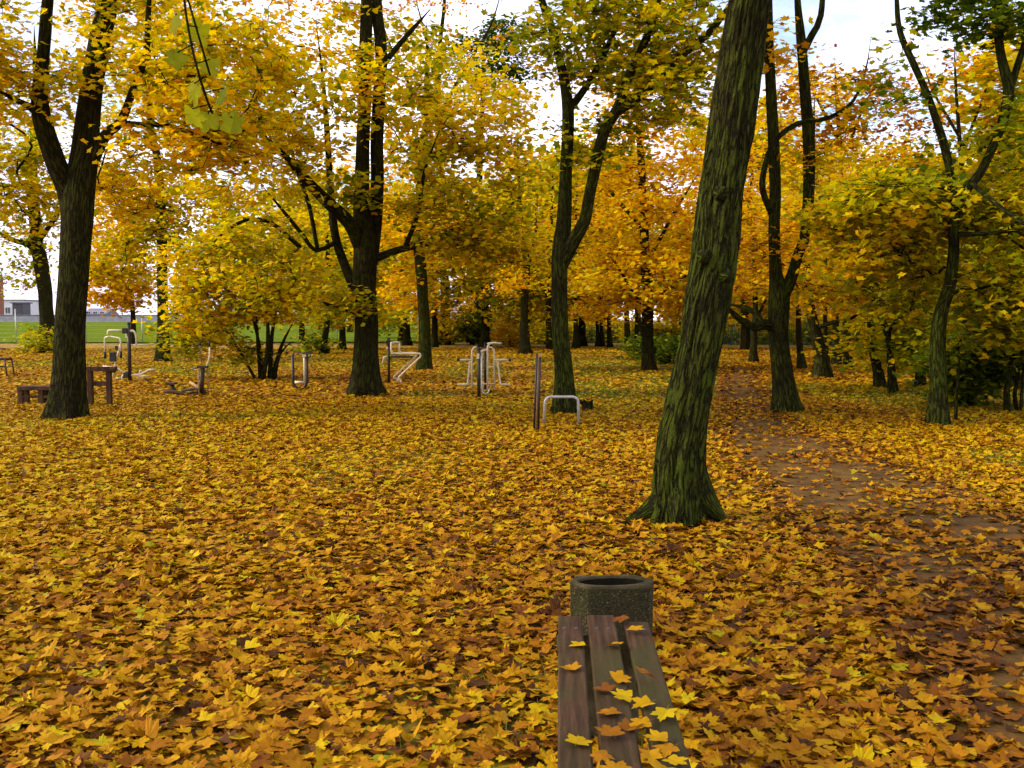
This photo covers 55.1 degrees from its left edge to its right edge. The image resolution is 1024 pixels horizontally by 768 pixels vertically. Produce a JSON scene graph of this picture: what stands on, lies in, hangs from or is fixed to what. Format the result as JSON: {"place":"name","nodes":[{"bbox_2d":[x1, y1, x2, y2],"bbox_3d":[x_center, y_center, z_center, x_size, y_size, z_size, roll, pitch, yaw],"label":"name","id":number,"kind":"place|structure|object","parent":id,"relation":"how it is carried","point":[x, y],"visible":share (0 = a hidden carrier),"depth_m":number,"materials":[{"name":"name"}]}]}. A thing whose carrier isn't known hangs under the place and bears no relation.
{"place":"outdoors","nodes":[
{"label":"outdoors","id":0,"kind":"place"},
{"bbox_2d":[0,322,460,342],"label":"sports lawn","id":1,"kind":"structure","parent":0,"point":[96,331],"depth_m":100.46,"materials":[{"name":"green plant"}]},
{"bbox_2d":[0,315,284,321],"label":"boundary wall","id":2,"kind":"structure","parent":1,"relation":"on","point":[20,318],"depth_m":175.38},
{"bbox_2d":[0,320,1023,767],"bbox_3d":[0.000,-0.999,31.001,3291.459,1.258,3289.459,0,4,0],"label":"ground","id":3,"kind":"structure","parent":0,"point":[406,726],"depth_m":6.05,"materials":[{"name":"plant"}]},
{"bbox_2d":[0,279,4,314],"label":"brick tower","id":4,"kind":"structure","parent":3,"relation":"on","point":[1,303],"depth_m":200.94,"materials":[{"name":"brick"}]},
{"bbox_2d":[4,299,38,314],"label":"white hall","id":5,"kind":"structure","parent":3,"relation":"on","point":[8,308],"depth_m":245.76,"materials":[{"name":"paint"}]},
{"bbox_2d":[10,302,32,314],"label":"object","id":6,"kind":"object","parent":5,"relation":"attached to","point":[22,308],"visible":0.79,"depth_m":187.28,"materials":[{"name":"metal"}]},
{"bbox_2d":[3,323,53,352],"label":"shrub","id":7,"kind":"object","parent":3,"relation":"on","point":[41,346],"visible":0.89,"depth_m":45.86,"materials":[{"name":"yellow plant"}]},
{"bbox_2d":[16,385,49,403],"bbox_3d":[-8.827,0.231,18.593,0.955,0.399,0.340,0,4,0],"label":"balance bench","id":8,"kind":"object","parent":3,"relation":"on","point":[23,394],"visible":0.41,"depth_m":18.46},
{"bbox_2d":[0,27,124,350],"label":"maple tree","id":9,"kind":"object","parent":3,"relation":"on","point":[36,246],"visible":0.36,"depth_m":48.69,"materials":[{"name":"yellow plant"}]},
{"bbox_2d":[86,366,117,405],"bbox_3d":[-7.684,0.071,18.169,0.729,0.787,0.185,0,4,0],"label":"step frame","id":10,"kind":"object","parent":3,"relation":"on","point":[107,383],"visible":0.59,"depth_m":18.16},
{"bbox_2d":[86,308,118,314],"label":"grey house","id":11,"kind":"structure","parent":3,"relation":"on","point":[94,311],"depth_m":205.86,"materials":[{"name":"paint"}]},
{"bbox_2d":[52,193,174,343],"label":"maple tree","id":12,"kind":"object","parent":3,"relation":"on","point":[125,297],"visible":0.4,"depth_m":65.69,"materials":[{"name":"orange plant"}]},
{"bbox_2d":[104,322,154,382],"bbox_3d":[-9.907,-0.798,25.351,1.346,1.601,0.168,0,4,0],"label":"chest press","id":13,"kind":"object","parent":3,"relation":"on","point":[113,357],"visible":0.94,"depth_m":25.32,"materials":[{"name":"brown paint"}]},
{"bbox_2d":[0,0,345,421],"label":"maple tree","id":14,"kind":"object","parent":3,"relation":"on","point":[74,180],"visible":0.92,"depth_m":15.37,"materials":[{"name":"yellow plant"}]},
{"bbox_2d":[15,309,337,342],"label":"wire fence","id":15,"kind":"object","parent":3,"relation":"on","point":[142,325],"visible":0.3,"depth_m":69.68,"materials":[{"name":"metal"}]},
{"bbox_2d":[163,341,210,395],"bbox_3d":[-6.872,-0.337,20.952,0.984,1.166,0.585,0,4,0],"label":"rowing machine","id":16,"kind":"object","parent":3,"relation":"on","point":[198,389],"visible":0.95,"depth_m":20.80,"materials":[{"name":"brown paint"}]},
{"bbox_2d":[33,0,347,362],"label":"maple tree","id":17,"kind":"object","parent":3,"relation":"on","point":[123,242],"visible":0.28,"depth_m":37.39,"materials":[{"name":"yellow plant"}]},
{"bbox_2d":[163,0,245,140],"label":"branch","id":18,"kind":"object","parent":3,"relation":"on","point":[197,30],"visible":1,"depth_m":2.73,"materials":[{"name":"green plant"}]},
{"bbox_2d":[125,198,352,379],"bbox_3d":[-7.080,-2.458,26.168,6.411,5.018,4.939,0,4,0],"label":"shrub","id":19,"kind":"object","parent":3,"relation":"on","point":[179,280],"visible":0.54,"depth_m":25.86,"materials":[{"name":"yellow plant"}]},
{"bbox_2d":[291,352,311,388],"bbox_3d":[-4.912,-0.300,22.859,0.460,0.878,0.260,0,4,0],"label":"twisting frame","id":20,"kind":"object","parent":3,"relation":"on","point":[305,370],"visible":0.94,"depth_m":22.85,"materials":[{"name":"brown paint"}]},
{"bbox_2d":[255,177,351,342],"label":"maple tree","id":21,"kind":"object","parent":3,"relation":"on","point":[288,210],"visible":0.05,"depth_m":67.79,"materials":[{"name":"yellow plant"}]},
{"bbox_2d":[276,204,386,354],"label":"maple tree","id":22,"kind":"object","parent":3,"relation":"on","point":[321,346],"visible":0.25,"depth_m":45.12,"materials":[{"name":"yellow plant"}]},
{"bbox_2d":[279,163,415,349],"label":"maple tree","id":23,"kind":"object","parent":3,"relation":"on","point":[340,326],"visible":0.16,"depth_m":51.78,"materials":[{"name":"yellow plant"}]},
{"bbox_2d":[129,0,572,397],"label":"maple tree","id":24,"kind":"object","parent":3,"relation":"on","point":[464,240],"visible":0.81,"depth_m":20.37,"materials":[{"name":"yellow plant"}]},
{"bbox_2d":[254,0,521,344],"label":"tree","id":25,"kind":"object","parent":3,"relation":"on","point":[444,8],"visible":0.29,"depth_m":63.08,"materials":[{"name":"plant"}]},
{"bbox_2d":[382,337,420,383],"bbox_3d":[-2.792,-0.569,24.856,1.023,1.224,0.360,0,4,0],"label":"leg press","id":26,"kind":"object","parent":3,"relation":"on","point":[389,345],"visible":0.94,"depth_m":24.81,"materials":[{"name":"brown paint"}]},
{"bbox_2d":[352,170,456,345],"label":"maple tree","id":27,"kind":"object","parent":3,"relation":"on","point":[406,340],"visible":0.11,"depth_m":61.99,"materials":[{"name":"plant"}]},
{"bbox_2d":[376,189,453,340],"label":"maple tree","id":28,"kind":"object","parent":3,"relation":"on","point":[400,334],"visible":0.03,"depth_m":72.32,"materials":[{"name":"plant"}]},
{"bbox_2d":[316,9,530,370],"bbox_3d":[-2.951,-5.911,31.080,7.721,11.292,6.543,0,4,0],"label":"maple tree","id":29,"kind":"object","parent":3,"relation":"on","point":[422,307],"visible":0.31,"depth_m":30.84,"materials":[{"name":"yellow plant"}]},
{"bbox_2d":[377,162,493,346],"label":"maple tree","id":30,"kind":"object","parent":3,"relation":"on","point":[440,272],"visible":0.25,"depth_m":57.61,"materials":[{"name":"yellow plant"}]},
{"bbox_2d":[410,312,479,344],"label":"shrub","id":31,"kind":"object","parent":3,"relation":"on","point":[451,337],"visible":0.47,"depth_m":63.65,"materials":[{"name":"green plant"}]},
{"bbox_2d":[446,306,496,344],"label":"shrub","id":32,"kind":"object","parent":3,"relation":"on","point":[470,340],"visible":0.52,"depth_m":63.70,"materials":[{"name":"green plant"}]},
{"bbox_2d":[439,237,515,320],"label":"maple tree","id":33,"kind":"object","parent":3,"relation":"on","point":[467,303],"visible":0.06,"depth_m":87.84,"materials":[{"name":"plant"}]},
{"bbox_2d":[416,13,544,342],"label":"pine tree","id":34,"kind":"object","parent":3,"relation":"on","point":[512,71],"visible":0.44,"depth_m":66.09,"materials":[{"name":"plant"}]},
{"bbox_2d":[426,177,539,346],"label":"maple tree","id":35,"kind":"object","parent":3,"relation":"on","point":[484,335],"visible":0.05,"depth_m":58.03,"materials":[{"name":"orange plant"}]},
{"bbox_2d":[457,342,510,397],"bbox_3d":[-0.667,-0.284,20.271,0.995,1.190,1.261,-2,4,-30],"label":"air walker","id":36,"kind":"object","parent":3,"relation":"on","point":[479,383],"visible":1,"depth_m":20.01,"materials":[{"name":"white metal"}]},
{"bbox_2d":[0,552,1023,767],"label":"fallen leaves","id":37,"kind":"object","parent":3,"relation":"on","point":[806,723],"visible":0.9,"depth_m":4.58,"materials":[{"name":"plant"}]},
{"bbox_2d":[0,394,1023,564],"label":"fallen leaves","id":38,"kind":"object","parent":3,"relation":"on","point":[376,414],"visible":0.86,"depth_m":9.79,"materials":[{"name":"plant"}]},
{"bbox_2d":[0,346,1023,398],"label":"fallen leaves","id":39,"kind":"object","parent":3,"relation":"on","point":[445,356],"visible":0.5,"depth_m":27.81,"materials":[{"name":"plant"}]},
{"bbox_2d":[1,358,1023,424],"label":"grass","id":40,"kind":"structure","parent":3,"relation":"on","point":[579,382],"depth_m":23.59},
{"bbox_2d":[489,317,535,346],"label":"shrub","id":41,"kind":"object","parent":3,"relation":"on","point":[511,339],"visible":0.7,"depth_m":59.83,"materials":[{"name":"brown plant"}]},
{"bbox_2d":[438,140,591,346],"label":"maple tree","id":42,"kind":"object","parent":3,"relation":"on","point":[493,299],"visible":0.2,"depth_m":53.97,"materials":[{"name":"yellow plant"}]},
{"bbox_2d":[465,82,605,353],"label":"maple tree","id":43,"kind":"object","parent":3,"relation":"on","point":[524,343],"visible":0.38,"depth_m":45.03,"materials":[{"name":"yellow plant"}]},
{"bbox_2d":[533,353,540,431],"bbox_3d":[0.360,0.137,14.139,0.123,1.158,0.096,0,4,0],"label":"twin post","id":44,"kind":"object","parent":3,"relation":"on","point":[536,417],"visible":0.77,"depth_m":14.13,"materials":[{"name":"metal"}]},
{"bbox_2d":[510,314,594,343],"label":"shrub","id":45,"kind":"object","parent":3,"relation":"on","point":[543,330],"visible":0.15,"depth_m":66.43,"materials":[{"name":"green plant"}]},
{"bbox_2d":[493,163,612,348],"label":"maple tree","id":46,"kind":"object","parent":3,"relation":"on","point":[548,327],"visible":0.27,"depth_m":52.84,"materials":[{"name":"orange plant"}]},
{"bbox_2d":[543,395,579,424],"bbox_3d":[0.750,0.420,14.921,0.636,0.494,0.100,0,4,0],"label":"push up bar","id":47,"kind":"object","parent":3,"relation":"on","point":[562,396],"visible":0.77,"depth_m":14.90,"materials":[{"name":"metal"}]},
{"bbox_2d":[541,162,620,347],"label":"maple tree","id":48,"kind":"object","parent":3,"relation":"on","point":[576,343],"visible":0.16,"depth_m":54.52,"materials":[{"name":"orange plant"}]},
{"bbox_2d":[579,400,593,409],"bbox_3d":[1.309,0.393,17.288,0.260,0.265,0.269,2,4,30],"label":"tree stump","id":49,"kind":"object","parent":3,"relation":"on","point":[585,404],"visible":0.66,"depth_m":17.20,"materials":[{"name":"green plant"}]},
{"bbox_2d":[516,121,665,345],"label":"maple tree","id":50,"kind":"object","parent":3,"relation":"on","point":[582,337],"visible":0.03,"depth_m":59.70,"materials":[{"name":"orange plant"}]},
{"bbox_2d":[568,314,623,341],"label":"shrub","id":51,"kind":"object","parent":3,"relation":"on","point":[590,331],"visible":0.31,"depth_m":69.07,"materials":[{"name":"green plant"}]},
{"bbox_2d":[568,151,634,346],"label":"maple tree","id":52,"kind":"object","parent":3,"relation":"on","point":[597,342],"visible":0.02,"depth_m":60.07,"materials":[{"name":"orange plant"}]},
{"bbox_2d":[480,0,727,413],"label":"maple tree","id":53,"kind":"object","parent":3,"relation":"on","point":[661,69],"visible":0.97,"depth_m":15.85,"materials":[{"name":"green plant"}]},
{"bbox_2d":[570,574,653,634],"bbox_3d":[0.491,1.146,4.837,0.415,0.363,0.209,0,4,-6],"label":"litter bin","id":54,"kind":"object","parent":3,"relation":"on","point":[630,596],"visible":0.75,"depth_m":4.74,"materials":[{"name":"concrete"}]},
{"bbox_2d":[570,156,659,346],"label":"maple tree","id":55,"kind":"object","parent":3,"relation":"on","point":[602,343],"visible":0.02,"depth_m":60.06,"materials":[{"name":"orange plant"}]},
{"bbox_2d":[572,148,661,346],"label":"maple tree","id":56,"kind":"object","parent":3,"relation":"on","point":[609,342],"visible":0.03,"depth_m":58.13,"materials":[{"name":"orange plant"}]},
{"bbox_2d":[557,615,690,767],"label":"park bench","id":57,"kind":"object","parent":3,"relation":"on","point":[582,701],"visible":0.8,"depth_m":3.16,"materials":[{"name":"brown wood"}]},
{"bbox_2d":[565,733,592,745],"bbox_3d":[0.185,0.981,2.698,0.082,0.012,0.080,0,4,0],"label":"maple leaf","id":58,"kind":"object","parent":57,"relation":"on","point":[580,740],"visible":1,"depth_m":2.70,"materials":[{"name":"yellow plant"}]},
{"bbox_2d":[590,750,613,762],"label":"maple leaf","id":59,"kind":"object","parent":57,"relation":"on","point":[600,755],"visible":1,"depth_m":2.61,"materials":[{"name":"orange plant"}]},
{"bbox_2d":[593,681,614,690],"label":"maple leaf","id":60,"kind":"object","parent":57,"relation":"on","point":[605,686],"visible":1,"depth_m":3.10,"materials":[{"name":"orange plant"}]},
{"bbox_2d":[594,724,624,735],"bbox_3d":[0.273,0.972,2.748,0.087,0.016,0.088,0,4,0],"label":"maple leaf","id":61,"kind":"object","parent":57,"relation":"on","point":[606,730],"visible":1,"depth_m":2.75,"materials":[{"name":"orange plant"}]},
{"bbox_2d":[599,759,631,767],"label":"maple leaf","id":62,"kind":"object","parent":57,"relation":"on","point":[613,764],"visible":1,"depth_m":2.54,"materials":[{"name":"orange plant"}]},
{"bbox_2d":[610,670,630,682],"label":"maple leaf","id":63,"kind":"object","parent":57,"relation":"on","point":[618,676],"visible":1,"depth_m":3.19,"materials":[{"name":"orange plant"}]},
{"bbox_2d":[610,688,632,701],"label":"maple leaf","id":64,"kind":"object","parent":57,"relation":"on","point":[627,695],"visible":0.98,"depth_m":3.02,"materials":[{"name":"yellow plant"}]},
{"bbox_2d":[618,717,642,730],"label":"maple leaf","id":65,"kind":"object","parent":57,"relation":"on","point":[624,725],"visible":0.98,"depth_m":2.81,"materials":[{"name":"orange plant"}]},
{"bbox_2d":[629,716,651,729],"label":"maple leaf","id":66,"kind":"object","parent":65,"relation":"on","point":[643,720],"visible":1,"depth_m":2.82,"materials":[{"name":"yellow plant"}]},
{"bbox_2d":[631,695,655,708],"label":"maple leaf","id":67,"kind":"object","parent":57,"relation":"on","point":[644,700],"visible":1,"depth_m":2.98,"materials":[{"name":"yellow plant"}]},
{"bbox_2d":[639,748,662,761],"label":"maple leaf","id":68,"kind":"object","parent":57,"relation":"on","point":[652,754],"visible":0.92,"depth_m":2.63,"materials":[{"name":"orange plant"}]},
{"bbox_2d":[644,729,672,741],"bbox_3d":[0.408,0.977,2.717,0.093,0.017,0.074,0,4,0],"label":"maple leaf","id":69,"kind":"object","parent":57,"relation":"on","point":[656,735],"visible":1,"depth_m":2.72,"materials":[{"name":"yellow plant"}]},
{"bbox_2d":[650,705,677,720],"bbox_3d":[0.450,0.963,2.880,0.073,0.016,0.114,2,4,27],"label":"maple leaf","id":70,"kind":"object","parent":57,"relation":"on","point":[662,713],"visible":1,"depth_m":2.88,"materials":[{"name":"yellow plant"}]},
{"bbox_2d":[653,742,679,757],"bbox_3d":[0.419,0.984,2.649,0.087,0.020,0.090,0,4,0],"label":"maple leaf","id":71,"kind":"object","parent":57,"relation":"on","point":[666,749],"visible":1,"depth_m":2.65,"materials":[{"name":"orange plant"}]},
{"bbox_2d":[662,754,687,764],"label":"maple leaf","id":72,"kind":"object","parent":57,"relation":"on","point":[673,759],"visible":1,"depth_m":2.57,"materials":[{"name":"yellow plant"}]},
{"bbox_2d":[608,332,654,360],"bbox_3d":[4.804,-1.399,38.016,2.238,1.325,2.549,0,4,0],"label":"shrub","id":73,"kind":"object","parent":3,"relation":"on","point":[627,347],"visible":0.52,"depth_m":37.75,"materials":[{"name":"green plant"}]},
{"bbox_2d":[583,146,680,342],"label":"maple tree","id":74,"kind":"object","parent":3,"relation":"on","point":[627,334],"visible":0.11,"depth_m":53.07,"materials":[{"name":"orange plant"}]},
{"bbox_2d":[586,159,690,338],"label":"maple tree","id":75,"kind":"object","parent":3,"relation":"on","point":[638,325],"visible":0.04,"depth_m":59.95,"materials":[{"name":"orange plant"}]},
{"bbox_2d":[605,315,680,343],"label":"shrub","id":76,"kind":"object","parent":3,"relation":"on","point":[632,329],"visible":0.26,"depth_m":65.20,"materials":[{"name":"green plant"}]},
{"bbox_2d":[538,0,766,370],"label":"maple tree","id":77,"kind":"object","parent":3,"relation":"on","point":[673,262],"visible":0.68,"depth_m":30.06,"materials":[{"name":"yellow plant"}]},
{"bbox_2d":[627,332,680,363],"bbox_3d":[5.555,-1.158,35.428,3.242,1.690,3.625,0,4,0],"label":"shrub","id":78,"kind":"object","parent":3,"relation":"on","point":[668,354],"visible":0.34,"depth_m":34.99,"materials":[{"name":"green plant"}]},
{"bbox_2d":[649,185,732,329],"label":"maple tree","id":79,"kind":"object","parent":3,"relation":"on","point":[664,238],"visible":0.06,"depth_m":63.30,"materials":[{"name":"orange plant"}]},
{"bbox_2d":[616,0,771,529],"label":"maple tree","id":80,"kind":"object","parent":3,"relation":"on","point":[683,490],"visible":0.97,"depth_m":7.57,"materials":[{"name":"brown plant"}]},
{"bbox_2d":[723,321,740,343],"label":"shrub","id":81,"kind":"object","parent":3,"relation":"on","point":[736,327],"visible":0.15,"depth_m":66.15,"materials":[{"name":"green plant"}]},
{"bbox_2d":[648,95,825,349],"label":"maple tree","id":82,"kind":"object","parent":3,"relation":"on","point":[745,339],"visible":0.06,"depth_m":50.22,"materials":[{"name":"orange plant"}]},
{"bbox_2d":[685,139,800,361],"bbox_3d":[8.813,-4.996,37.382,5.589,8.614,6.145,-2,4,-33],"label":"maple tree","id":83,"kind":"object","parent":3,"relation":"on","point":[753,354],"visible":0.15,"depth_m":37.09,"materials":[{"name":"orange plant"}]},
{"bbox_2d":[733,324,792,344],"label":"shrub","id":84,"kind":"object","parent":3,"relation":"on","point":[761,341],"visible":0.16,"depth_m":65.16,"materials":[{"name":"green plant"}]},
{"bbox_2d":[722,324,858,344],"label":"fence","id":85,"kind":"object","parent":3,"relation":"on","point":[731,331],"visible":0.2,"depth_m":63.33,"materials":[{"name":"metal"}]},
{"bbox_2d":[731,177,855,368],"bbox_3d":[8.891,-3.635,31.577,4.446,6.665,5.044,-3,5,-38],"label":"maple tree","id":86,"kind":"object","parent":3,"relation":"on","point":[801,362],"visible":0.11,"depth_m":31.51,"materials":[{"name":"orange plant"}]},
{"bbox_2d":[744,174,855,361],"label":"maple tree","id":87,"kind":"object","parent":3,"relation":"on","point":[825,330],"depth_m":35.08,"materials":[{"name":"brown plant"}]},
{"bbox_2d":[753,162,861,364],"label":"maple tree","id":88,"kind":"object","parent":3,"relation":"on","point":[834,360],"visible":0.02,"depth_m":34.41,"materials":[{"name":"brown plant"}]},
{"bbox_2d":[736,58,888,378],"bbox_3d":[8.505,-4.432,26.949,5.245,8.867,5.972,0,4,0],"label":"tree","id":89,"kind":"object","parent":3,"relation":"on","point":[822,367],"visible":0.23,"depth_m":26.84,"materials":[{"name":"plant"}]},
{"bbox_2d":[680,0,946,414],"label":"tree","id":90,"kind":"object","parent":3,"relation":"on","point":[775,325],"visible":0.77,"depth_m":16.73,"materials":[{"name":"plant"}]},
{"bbox_2d":[789,312,857,344],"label":"shrub","id":91,"kind":"object","parent":3,"relation":"on","point":[804,321],"visible":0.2,"depth_m":64.20,"materials":[{"name":"green plant"}]},
{"bbox_2d":[755,176,914,367],"bbox_3d":[11.062,-3.664,31.972,5.713,6.628,6.472,0,4,0],"label":"maple tree","id":92,"kind":"object","parent":3,"relation":"on","point":[847,356],"visible":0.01,"depth_m":32.06,"materials":[{"name":"brown plant"}]},
{"bbox_2d":[759,42,954,356],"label":"maple tree","id":93,"kind":"object","parent":3,"relation":"on","point":[909,125],"visible":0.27,"depth_m":40.32,"materials":[{"name":"plant"}]},
{"bbox_2d":[780,132,946,388],"bbox_3d":[7.994,-2.656,22.942,4.060,5.850,4.345,0,4,0],"label":"maple tree","id":94,"kind":"object","parent":3,"relation":"on","point":[879,379],"visible":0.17,"depth_m":22.91,"materials":[{"name":"yellow plant"}]},
{"bbox_2d":[803,135,942,328],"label":"maple tree","id":95,"kind":"object","parent":3,"relation":"on","point":[903,153],"depth_m":44.09,"materials":[{"name":"yellow plant"}]},
{"bbox_2d":[801,227,984,394],"bbox_3d":[8.387,-1.654,21.485,4.005,4.017,4.305,0,4,0],"label":"maple tree","id":96,"kind":"object","parent":3,"relation":"on","point":[902,351],"visible":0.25,"depth_m":21.23,"materials":[{"name":"yellow plant"}]},
{"bbox_2d":[780,0,1023,427],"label":"maple tree","id":97,"kind":"object","parent":3,"relation":"on","point":[950,216],"visible":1,"depth_m":14.88,"materials":[{"name":"yellow plant"}]},
{"bbox_2d":[851,132,967,252],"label":"maple tree","id":98,"kind":"object","parent":3,"relation":"on","point":[932,151],"visible":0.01,"depth_m":59.15,"materials":[{"name":"yellow plant"}]},
{"bbox_2d":[828,238,1009,385],"bbox_3d":[10.427,-1.905,23.871,5.268,4.216,5.638,0,4,0],"label":"maple tree","id":99,"kind":"object","parent":3,"relation":"on","point":[922,379],"visible":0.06,"depth_m":23.60,"materials":[{"name":"yellow plant"}]},
{"bbox_2d":[873,43,1022,279],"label":"tree","id":100,"kind":"object","parent":3,"relation":"on","point":[957,131],"visible":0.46,"depth_m":37.38,"materials":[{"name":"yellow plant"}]},
{"bbox_2d":[875,23,1023,279],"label":"maple tree","id":101,"kind":"object","parent":3,"relation":"on","point":[990,67],"visible":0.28,"depth_m":37.09,"materials":[{"name":"yellow plant"}]},
{"bbox_2d":[892,332,1023,407],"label":"shrub","id":102,"kind":"object","parent":3,"relation":"on","point":[976,378],"visible":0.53,"depth_m":17.72,"materials":[{"name":"green plant"}]},
{"bbox_2d":[946,337,982,419],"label":"sapling","id":103,"kind":"object","parent":3,"relation":"on","point":[950,347],"visible":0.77,"depth_m":15.63,"materials":[{"name":"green plant"}]},
{"bbox_2d":[951,318,1023,411],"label":"shrub","id":104,"kind":"object","parent":3,"relation":"on","point":[1011,360],"visible":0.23,"depth_m":17.07,"materials":[{"name":"green plant"}]},
{"bbox_2d":[0,0,1023,319],"label":"sky","id":105,"kind":"structure","parent":0,"point":[849,24],"materials":[{"name":"white"}]},
{"bbox_2d":[712,368,1023,762],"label":"path","id":106,"kind":"structure","parent":0,"point":[1001,676],"depth_m":7.87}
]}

